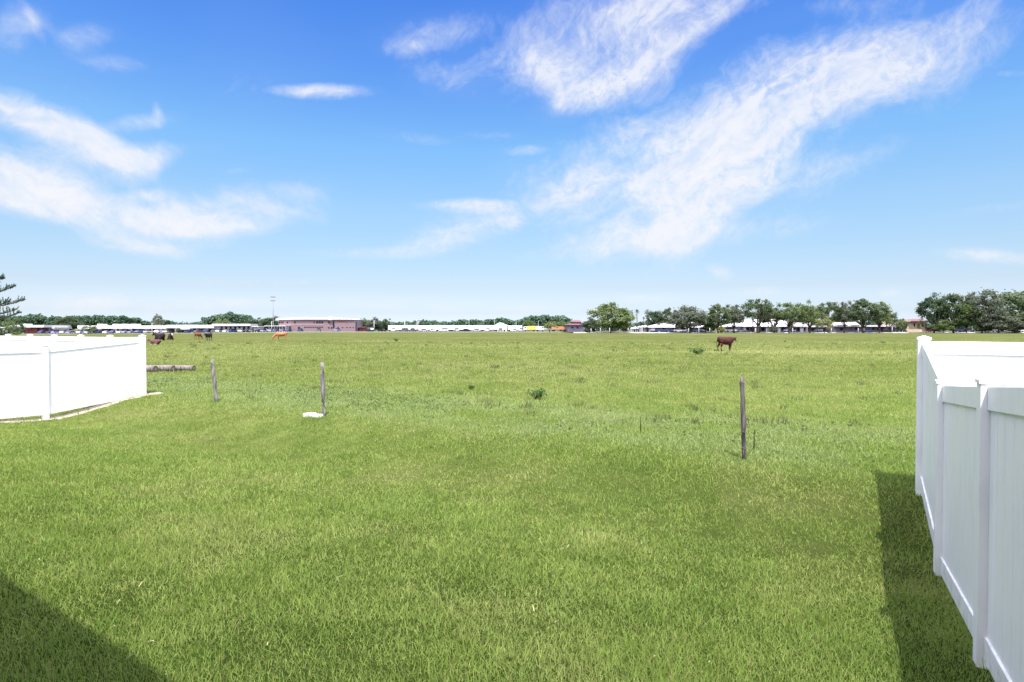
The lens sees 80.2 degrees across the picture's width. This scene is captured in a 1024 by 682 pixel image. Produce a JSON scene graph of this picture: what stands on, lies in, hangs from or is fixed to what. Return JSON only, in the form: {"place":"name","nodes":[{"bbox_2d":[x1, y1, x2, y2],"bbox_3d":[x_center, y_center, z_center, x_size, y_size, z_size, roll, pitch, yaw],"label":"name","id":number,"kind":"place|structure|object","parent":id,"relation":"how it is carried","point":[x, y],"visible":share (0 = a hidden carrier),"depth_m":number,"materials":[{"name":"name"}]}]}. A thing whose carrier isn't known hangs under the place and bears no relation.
{"place":"outdoors","nodes":[
{"label":"outdoors","id":0,"kind":"place"},
{"bbox_2d":[64,331,555,333],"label":"parking lot","id":1,"kind":"structure","parent":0,"point":[383,331],"depth_m":322.70,"materials":[{"name":"grey asphalt"}]},
{"bbox_2d":[51,330,61,333],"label":"parked car","id":2,"kind":"object","parent":1,"relation":"on","point":[55,331],"visible":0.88,"depth_m":290.20,"materials":[{"name":"metal"}]},
{"bbox_2d":[380,318,391,329],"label":"tree","id":3,"kind":"object","parent":1,"relation":"on","point":[384,322],"visible":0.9,"depth_m":350.62,"materials":[{"name":"green plant"}]},
{"bbox_2d":[388,325,402,330],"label":"trailer","id":4,"kind":"object","parent":1,"relation":"on","point":[397,327],"visible":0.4,"depth_m":333.92,"materials":[{"name":"white paint"}]},
{"bbox_2d":[403,325,417,328],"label":"trailer","id":5,"kind":"object","parent":1,"relation":"on","point":[410,326],"visible":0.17,"depth_m":335.41,"materials":[{"name":"white paint"}]},
{"bbox_2d":[418,326,433,329],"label":"trailer","id":6,"kind":"object","parent":1,"relation":"on","point":[425,327],"visible":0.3,"depth_m":336.92,"materials":[{"name":"white paint"}]},
{"bbox_2d":[434,325,447,330],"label":"trailer","id":7,"kind":"object","parent":1,"relation":"on","point":[438,327],"visible":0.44,"depth_m":333.92,"materials":[{"name":"white paint"}]},
{"bbox_2d":[448,325,462,330],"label":"trailer","id":8,"kind":"object","parent":1,"relation":"on","point":[452,327],"visible":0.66,"depth_m":335.42,"materials":[{"name":"white paint"}]},
{"bbox_2d":[464,325,478,329],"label":"trailer","id":9,"kind":"object","parent":1,"relation":"on","point":[471,327],"visible":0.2,"depth_m":336.92,"materials":[{"name":"white paint"}]},
{"bbox_2d":[479,325,492,330],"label":"trailer","id":10,"kind":"object","parent":1,"relation":"on","point":[482,327],"visible":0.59,"depth_m":333.92,"materials":[{"name":"white paint"}]},
{"bbox_2d":[493,326,506,330],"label":"trailer","id":11,"kind":"object","parent":1,"relation":"on","point":[504,328],"visible":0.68,"depth_m":335.42,"materials":[{"name":"white paint"}]},
{"bbox_2d":[508,326,521,330],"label":"trailer","id":12,"kind":"object","parent":1,"relation":"on","point":[513,327],"visible":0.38,"depth_m":325.92,"materials":[{"name":"white paint"}]},
{"bbox_2d":[523,326,535,331],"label":"box truck","id":13,"kind":"object","parent":1,"relation":"on","point":[533,328],"visible":0.91,"depth_m":317.93,"materials":[{"name":"yellow paint"}]},
{"bbox_2d":[536,326,543,331],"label":"box truck","id":14,"kind":"object","parent":1,"relation":"on","point":[539,328],"visible":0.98,"depth_m":317.95,"materials":[{"name":"white paint"}]},
{"bbox_2d":[551,326,562,331],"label":"trailer","id":15,"kind":"object","parent":1,"relation":"on","point":[560,328],"visible":0.81,"depth_m":321.93,"materials":[{"name":"orange paint"}]},
{"bbox_2d":[0,329,1023,681],"bbox_3d":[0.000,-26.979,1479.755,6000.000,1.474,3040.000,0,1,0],"label":"ground","id":16,"kind":"structure","parent":0,"point":[648,339],"depth_m":6.95,"materials":[{"name":"green plant"}]},
{"bbox_2d":[0,274,26,334],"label":"pine tree","id":17,"kind":"object","parent":16,"relation":"on","point":[5,301],"visible":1,"depth_m":23.05,"materials":[{"name":"green plant"}]},
{"bbox_2d":[0,317,26,335],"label":"tree","id":18,"kind":"object","parent":16,"relation":"on","point":[7,324],"visible":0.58,"depth_m":60.33,"materials":[{"name":"green plant"}]},
{"bbox_2d":[10,324,71,333],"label":"shop","id":19,"kind":"structure","parent":16,"relation":"on","point":[33,329],"depth_m":299.98,"materials":[{"name":"white metal"}]},
{"bbox_2d":[48,329,68,333],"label":"shop","id":20,"kind":"structure","parent":16,"relation":"on","point":[67,330],"depth_m":306.68,"materials":[{"name":"white metal"}]},
{"bbox_2d":[50,315,82,329],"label":"tree","id":21,"kind":"object","parent":16,"relation":"on","point":[74,322],"visible":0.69,"depth_m":318.19,"materials":[{"name":"green plant"}]},
{"bbox_2d":[0,334,145,418],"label":"vinyl fence","id":22,"kind":"object","parent":16,"relation":"on","point":[44,377],"visible":0.98,"depth_m":16.06,"materials":[{"name":"white plastic"}]},
{"bbox_2d":[0,392,162,422],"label":"sand","id":23,"kind":"structure","parent":16,"relation":"on","point":[82,411],"depth_m":16.24,"materials":[{"name":"beige sand"}]},
{"bbox_2d":[81,325,98,333],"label":"tree","id":24,"kind":"object","parent":16,"relation":"on","point":[93,328],"visible":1,"depth_m":287.29,"materials":[{"name":"green plant"}]},
{"bbox_2d":[77,324,213,332],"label":"long building","id":25,"kind":"structure","parent":16,"relation":"on","point":[161,328],"depth_m":312.92,"materials":[{"name":"white metal"}]},
{"bbox_2d":[146,366,157,371],"bbox_3d":[-17.010,1.236,27.034,2.624,0.314,0.306,0,1,9],"label":"log","id":26,"kind":"object","parent":16,"relation":"on","point":[151,368],"visible":0.3,"depth_m":26.75,"materials":[{"name":"grey wood"}]},
{"bbox_2d":[147,339,160,344],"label":"cow","id":27,"kind":"object","parent":16,"relation":"on","point":[157,341],"visible":0.9,"depth_m":72.76},
{"bbox_2d":[152,314,164,324],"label":"tree","id":28,"kind":"object","parent":16,"relation":"on","point":[158,321],"visible":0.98,"depth_m":317.18,"materials":[{"name":"green plant"}]},
{"bbox_2d":[152,332,165,340],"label":"cow","id":29,"kind":"object","parent":16,"relation":"on","point":[160,336],"visible":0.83,"depth_m":95.63},
{"bbox_2d":[146,365,175,371],"bbox_3d":[-16.339,1.235,27.418,2.416,0.311,0.311,0,1,9],"label":"log","id":30,"kind":"object","parent":16,"relation":"on","point":[171,368],"visible":0.46,"depth_m":27.18,"materials":[{"name":"grey wood"}]},
{"bbox_2d":[167,333,173,339],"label":"cow","id":31,"kind":"object","parent":16,"relation":"on","point":[170,336],"visible":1,"depth_m":99.28},
{"bbox_2d":[174,365,195,370],"bbox_3d":[-15.485,1.241,27.794,2.118,0.288,0.283,0,1,9],"label":"log","id":32,"kind":"object","parent":16,"relation":"on","point":[185,367],"visible":0.49,"depth_m":27.60,"materials":[{"name":"beige wood"}]},
{"bbox_2d":[125,332,245,333],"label":"lot edge","id":33,"kind":"object","parent":16,"relation":"on","point":[230,332],"visible":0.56,"depth_m":284.81,"materials":[{"name":"concrete"}]},
{"bbox_2d":[194,332,202,338],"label":"cow","id":34,"kind":"object","parent":16,"relation":"on","point":[196,334],"visible":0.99,"depth_m":106.72},
{"bbox_2d":[204,333,211,340],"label":"cow","id":35,"kind":"object","parent":16,"relation":"on","point":[207,335],"visible":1,"depth_m":96.26},
{"bbox_2d":[210,359,217,401],"bbox_3d":[-7.838,1.098,16.016,0.202,1.241,0.113,0,1,0],"label":"fence post","id":36,"kind":"object","parent":16,"relation":"on","point":[213,373],"visible":0.98,"depth_m":15.98,"materials":[{"name":"grey wood"}]},
{"bbox_2d":[214,316,221,323],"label":"tree","id":37,"kind":"object","parent":16,"relation":"on","point":[219,320],"visible":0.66,"depth_m":329.19,"materials":[{"name":"green plant"}]},
{"bbox_2d":[222,318,230,323],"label":"tree","id":38,"kind":"object","parent":16,"relation":"on","point":[226,321],"visible":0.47,"depth_m":329.37,"materials":[{"name":"green plant"}]},
{"bbox_2d":[212,324,257,332],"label":"building","id":39,"kind":"structure","parent":16,"relation":"on","point":[222,327],"depth_m":304.93,"materials":[{"name":"white metal"}]},
{"bbox_2d":[252,326,265,331],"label":"shed","id":40,"kind":"structure","parent":16,"relation":"on","point":[258,327],"depth_m":318.64,"materials":[{"name":"white metal"}]},
{"bbox_2d":[259,316,278,328],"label":"tree","id":41,"kind":"object","parent":16,"relation":"on","point":[265,321],"visible":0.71,"depth_m":349.70,"materials":[{"name":"green plant"}]},
{"bbox_2d":[267,326,288,331],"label":"annex","id":42,"kind":"object","parent":16,"relation":"on","point":[279,327],"visible":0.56,"depth_m":325.91,"materials":[{"name":"white metal"}]},
{"bbox_2d":[271,332,286,339],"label":"cow","id":43,"kind":"object","parent":16,"relation":"on","point":[277,334],"visible":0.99,"depth_m":100.85},
{"bbox_2d":[303,412,322,417],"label":"slab","id":44,"kind":"structure","parent":16,"relation":"on","point":[315,415],"depth_m":13.41,"materials":[{"name":"grey concrete"}]},
{"bbox_2d":[276,317,366,331],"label":"brick building","id":45,"kind":"structure","parent":16,"relation":"on","point":[309,324],"depth_m":331.88,"materials":[{"name":"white brick"}]},
{"bbox_2d":[320,362,325,415],"bbox_3d":[-4.147,1.123,13.379,0.148,1.307,0.104,0,1,0],"label":"fence post","id":46,"kind":"object","parent":16,"relation":"on","point":[322,382],"visible":0.97,"depth_m":13.35,"materials":[{"name":"grey wood"}]},
{"bbox_2d":[358,327,368,330],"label":"building","id":47,"kind":"structure","parent":16,"relation":"on","point":[361,328],"depth_m":335.93,"materials":[{"name":"red brick"}]},
{"bbox_2d":[362,318,368,326],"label":"tree","id":48,"kind":"object","parent":16,"relation":"on","point":[365,322],"visible":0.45,"depth_m":349.86,"materials":[{"name":"green plant"}]},
{"bbox_2d":[367,316,380,329],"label":"tree","id":49,"kind":"object","parent":16,"relation":"on","point":[376,324],"visible":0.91,"depth_m":352.17,"materials":[{"name":"green plant"}]},
{"bbox_2d":[495,323,508,330],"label":"hut","id":50,"kind":"object","parent":16,"relation":"on","point":[500,324],"visible":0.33,"depth_m":355.95,"materials":[{"name":"white"}]},
{"bbox_2d":[0,311,1023,330],"bbox_3d":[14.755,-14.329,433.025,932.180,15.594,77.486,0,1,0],"label":"woods","id":51,"kind":"object","parent":16,"relation":"on","point":[41,319],"visible":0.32,"depth_m":409.94,"materials":[{"name":"green plant"}]},
{"bbox_2d":[523,320,533,330],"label":"tree","id":52,"kind":"object","parent":16,"relation":"on","point":[527,323],"visible":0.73,"depth_m":348.71,"materials":[{"name":"green plant"}]},
{"bbox_2d":[146,375,915,463],"bbox_3d":[-2.789,1.551,15.761,25.783,0.110,4.576,1,1,32],"label":"clover","id":53,"kind":"object","parent":16,"relation":"on","point":[406,405],"visible":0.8,"depth_m":15.00,"materials":[{"name":"green plant"}]},
{"bbox_2d":[525,388,549,398],"bbox_3d":[0.627,1.432,16.427,0.814,0.350,0.518,0,1,0],"label":"weed","id":54,"kind":"object","parent":16,"relation":"on","point":[538,393],"visible":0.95,"depth_m":16.37,"materials":[{"name":"green plant"}]},
{"bbox_2d":[543,321,557,331],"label":"tree","id":55,"kind":"object","parent":16,"relation":"on","point":[550,324],"visible":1,"depth_m":260.99,"materials":[{"name":"green plant"}]},
{"bbox_2d":[556,321,567,326],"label":"tree","id":56,"kind":"object","parent":16,"relation":"on","point":[561,323],"visible":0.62,"depth_m":347.87,"materials":[{"name":"green plant"}]},
{"bbox_2d":[566,320,583,331],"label":"maroon house","id":57,"kind":"structure","parent":16,"relation":"on","point":[574,326],"depth_m":299.95,"materials":[{"name":"paint"}]},
{"bbox_2d":[146,340,1012,426],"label":"tussocks","id":58,"kind":"object","parent":16,"relation":"on","point":[658,380],"visible":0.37,"depth_m":21.15,"materials":[{"name":"green plant"}]},
{"bbox_2d":[581,317,599,331],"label":"tree","id":59,"kind":"object","parent":16,"relation":"on","point":[586,324],"visible":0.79,"depth_m":241.59,"materials":[{"name":"green plant"}]},
{"bbox_2d":[585,302,636,332],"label":"tree","id":60,"kind":"object","parent":16,"relation":"on","point":[619,315],"visible":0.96,"depth_m":230.96,"materials":[{"name":"green plant"}]},
{"bbox_2d":[620,321,630,331],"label":"shrub","id":61,"kind":"object","parent":16,"relation":"on","point":[626,327],"visible":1,"depth_m":229.98,"materials":[{"name":"green plant"}]},
{"bbox_2d":[629,327,638,331],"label":"shed","id":62,"kind":"structure","parent":16,"relation":"on","point":[632,329],"depth_m":251.96,"materials":[{"name":"white metal"}]},
{"bbox_2d":[645,310,664,325],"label":"tree","id":63,"kind":"object","parent":16,"relation":"on","point":[654,316],"visible":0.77,"depth_m":260.15,"materials":[{"name":"green plant"}]},
{"bbox_2d":[659,307,676,323],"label":"tree","id":64,"kind":"object","parent":16,"relation":"on","point":[666,312],"visible":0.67,"depth_m":260.58,"materials":[{"name":"green plant"}]},
{"bbox_2d":[637,321,706,331],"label":"hip roofed hall","id":65,"kind":"structure","parent":16,"relation":"on","point":[663,325],"depth_m":255.97,"materials":[{"name":"white metal"}]},
{"bbox_2d":[668,304,708,332],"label":"tree","id":66,"kind":"object","parent":16,"relation":"on","point":[690,314],"visible":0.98,"depth_m":231.17,"materials":[{"name":"green plant"}]},
{"bbox_2d":[685,347,707,354],"bbox_3d":[13.662,0.754,45.278,1.552,0.597,1.057,0,1,0],"label":"weed","id":67,"kind":"object","parent":16,"relation":"on","point":[697,351],"visible":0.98,"depth_m":45.19,"materials":[{"name":"green plant"}]},
{"bbox_2d":[700,323,715,331],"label":"shrub","id":68,"kind":"object","parent":16,"relation":"on","point":[707,326],"visible":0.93,"depth_m":234.88,"materials":[{"name":"green plant"}]},
{"bbox_2d":[703,304,738,332],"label":"tree","id":69,"kind":"object","parent":16,"relation":"on","point":[713,309],"visible":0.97,"depth_m":232.71,"materials":[{"name":"green plant"}]},
{"bbox_2d":[718,325,725,332],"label":"shrub","id":70,"kind":"object","parent":16,"relation":"on","point":[720,329],"visible":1,"depth_m":230.65,"materials":[{"name":"green plant"}]},
{"bbox_2d":[716,336,736,350],"bbox_3d":[18.601,0.244,52.530,2.183,1.280,0.602,0,1,-18],"label":"cow","id":71,"kind":"object","parent":16,"relation":"on","point":[729,341],"visible":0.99,"depth_m":52.27},
{"bbox_2d":[723,303,745,332],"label":"tree","id":72,"kind":"object","parent":16,"relation":"on","point":[739,318],"visible":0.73,"depth_m":234.12,"materials":[{"name":"green plant"}]},
{"bbox_2d":[739,377,748,459],"bbox_3d":[3.407,1.188,8.911,0.163,1.330,0.082,0,1,0],"label":"fence post","id":73,"kind":"object","parent":16,"relation":"on","point":[743,421],"visible":0.98,"depth_m":8.88,"materials":[{"name":"grey wood"}]},
{"bbox_2d":[737,298,777,332],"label":"tree","id":74,"kind":"object","parent":16,"relation":"on","point":[764,308],"visible":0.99,"depth_m":232.37,"materials":[{"name":"green plant"}]},
{"bbox_2d":[719,319,807,331],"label":"broad roofed building","id":75,"kind":"structure","parent":16,"relation":"on","point":[782,325],"depth_m":261.94,"materials":[{"name":"white metal"}]},
{"bbox_2d":[767,326,779,332],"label":"shrub","id":76,"kind":"object","parent":16,"relation":"on","point":[773,329],"visible":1,"depth_m":230.47,"materials":[{"name":"green plant"}]},
{"bbox_2d":[759,308,790,326],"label":"tree","id":77,"kind":"object","parent":16,"relation":"on","point":[777,319],"visible":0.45,"depth_m":238.61,"materials":[{"name":"green plant"}]},
{"bbox_2d":[773,302,807,332],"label":"tree","id":78,"kind":"object","parent":16,"relation":"on","point":[794,313],"visible":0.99,"depth_m":231.98,"materials":[{"name":"green plant"}]},
{"bbox_2d":[790,311,819,324],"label":"tree","id":79,"kind":"object","parent":16,"relation":"on","point":[802,321],"visible":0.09,"depth_m":298.55,"materials":[{"name":"green plant"}]},
{"bbox_2d":[797,299,820,332],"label":"tree","id":80,"kind":"object","parent":16,"relation":"on","point":[814,313],"visible":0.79,"depth_m":234.20,"materials":[{"name":"green plant"}]},
{"bbox_2d":[808,326,823,331],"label":"wing","id":81,"kind":"structure","parent":16,"relation":"on","point":[812,328],"depth_m":267.94,"materials":[{"name":"grey"}]},
{"bbox_2d":[815,316,835,332],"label":"shrub","id":82,"kind":"object","parent":16,"relation":"on","point":[826,321],"visible":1,"depth_m":229.77,"materials":[{"name":"green plant"}]},
{"bbox_2d":[816,301,844,332],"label":"tree","id":83,"kind":"object","parent":16,"relation":"on","point":[833,306],"visible":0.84,"depth_m":235.70,"materials":[{"name":"green plant"}]},
{"bbox_2d":[835,301,855,332],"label":"tree","id":84,"kind":"object","parent":16,"relation":"on","point":[844,317],"visible":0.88,"depth_m":234.37,"materials":[{"name":"green plant"}]},
{"bbox_2d":[812,322,888,331],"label":"gabled building","id":85,"kind":"structure","parent":16,"relation":"on","point":[853,327],"depth_m":259.94,"materials":[{"name":"white metal"}]},
{"bbox_2d":[840,298,891,332],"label":"tree","id":86,"kind":"object","parent":16,"relation":"on","point":[860,314],"visible":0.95,"depth_m":232.22,"materials":[{"name":"green plant"}]},
{"bbox_2d":[868,301,892,332],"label":"tree","id":87,"kind":"object","parent":16,"relation":"on","point":[886,319],"visible":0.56,"depth_m":235.10,"materials":[{"name":"green plant"}]},
{"bbox_2d":[881,326,894,331],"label":"dark shed","id":88,"kind":"structure","parent":16,"relation":"on","point":[883,328],"depth_m":257.62,"materials":[{"name":"grey metal"}]},
{"bbox_2d":[881,309,898,331],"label":"tree","id":89,"kind":"object","parent":16,"relation":"on","point":[895,319],"visible":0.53,"depth_m":236.36,"materials":[{"name":"green plant"}]},
{"bbox_2d":[896,318,908,331],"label":"tree","id":90,"kind":"object","parent":16,"relation":"on","point":[903,323],"visible":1,"depth_m":238.82,"materials":[{"name":"green plant"}]},
{"bbox_2d":[882,319,924,331],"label":"tan house","id":91,"kind":"structure","parent":16,"relation":"on","point":[912,326],"depth_m":249.96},
{"bbox_2d":[916,318,928,331],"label":"shrub","id":92,"kind":"object","parent":16,"relation":"on","point":[920,322],"visible":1,"depth_m":237.94,"materials":[{"name":"green plant"}]},
{"bbox_2d":[914,292,953,332],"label":"tree","id":93,"kind":"object","parent":16,"relation":"on","point":[930,304],"visible":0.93,"depth_m":230.77,"materials":[{"name":"green plant"}]},
{"bbox_2d":[931,319,955,332],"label":"tree","id":94,"kind":"object","parent":16,"relation":"on","point":[945,324],"visible":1,"depth_m":226.97,"materials":[{"name":"green plant"}]},
{"bbox_2d":[933,293,976,332],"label":"tree","id":95,"kind":"object","parent":16,"relation":"on","point":[952,298],"visible":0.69,"depth_m":228.07,"materials":[{"name":"green plant"}]},
{"bbox_2d":[948,298,986,332],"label":"tree","id":96,"kind":"object","parent":16,"relation":"on","point":[966,322],"visible":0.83,"depth_m":224.98,"materials":[{"name":"green plant"}]},
{"bbox_2d":[915,336,1023,681],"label":"vinyl fence","id":97,"kind":"object","parent":16,"relation":"on","point":[969,470],"visible":0.93,"depth_m":4.29,"materials":[{"name":"white plastic"}]},
{"bbox_2d":[954,287,1009,332],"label":"tree","id":98,"kind":"object","parent":16,"relation":"on","point":[994,299],"visible":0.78,"depth_m":222.83,"materials":[{"name":"green plant"}]},
{"bbox_2d":[973,327,994,332],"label":"shrub","id":99,"kind":"object","parent":16,"relation":"on","point":[988,330],"visible":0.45,"depth_m":233.25,"materials":[{"name":"green plant"}]},
{"bbox_2d":[974,311,1023,332],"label":"tree","id":100,"kind":"object","parent":16,"relation":"on","point":[999,325],"visible":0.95,"depth_m":219.58,"materials":[{"name":"green plant"}]},
{"bbox_2d":[980,289,1023,332],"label":"tree","id":101,"kind":"object","parent":16,"relation":"on","point":[1011,299],"visible":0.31,"depth_m":223.89,"materials":[{"name":"green plant"}]},
{"bbox_2d":[1004,325,1023,331],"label":"shrub","id":102,"kind":"object","parent":16,"relation":"on","point":[1019,328],"visible":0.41,"depth_m":233.80,"materials":[{"name":"green plant"}]},
{"bbox_2d":[0,0,1023,329],"label":"sky","id":103,"kind":"structure","parent":0,"point":[184,161],"materials":[{"name":"blue"}]},
{"bbox_2d":[560,331,1021,331],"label":"parking lot","id":104,"kind":"structure","parent":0,"point":[716,331],"depth_m":303.85,"materials":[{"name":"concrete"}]},
{"bbox_2d":[644,309,648,331],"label":"palm","id":105,"kind":"object","parent":104,"relation":"on","point":[645,311],"visible":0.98,"depth_m":251.82,"materials":[{"name":"green plant"}]},
{"bbox_2d":[655,328,665,331],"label":"parked car","id":106,"kind":"object","parent":104,"relation":"on","point":[659,329],"visible":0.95,"depth_m":247.49,"materials":[{"name":"blue metal"}]},
{"bbox_2d":[725,328,736,331],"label":"parked car","id":107,"kind":"object","parent":104,"relation":"on","point":[728,329],"visible":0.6,"depth_m":242.08,"materials":[{"name":"grey metal"}]},
{"bbox_2d":[955,328,965,331],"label":"parked car","id":108,"kind":"object","parent":104,"relation":"on","point":[961,330],"visible":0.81,"depth_m":242.21,"materials":[{"name":"blue metal"}]},
{"bbox_2d":[574,332,1023,332],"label":"bank","id":109,"kind":"structure","parent":0,"point":[793,332],"depth_m":237.17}
]}

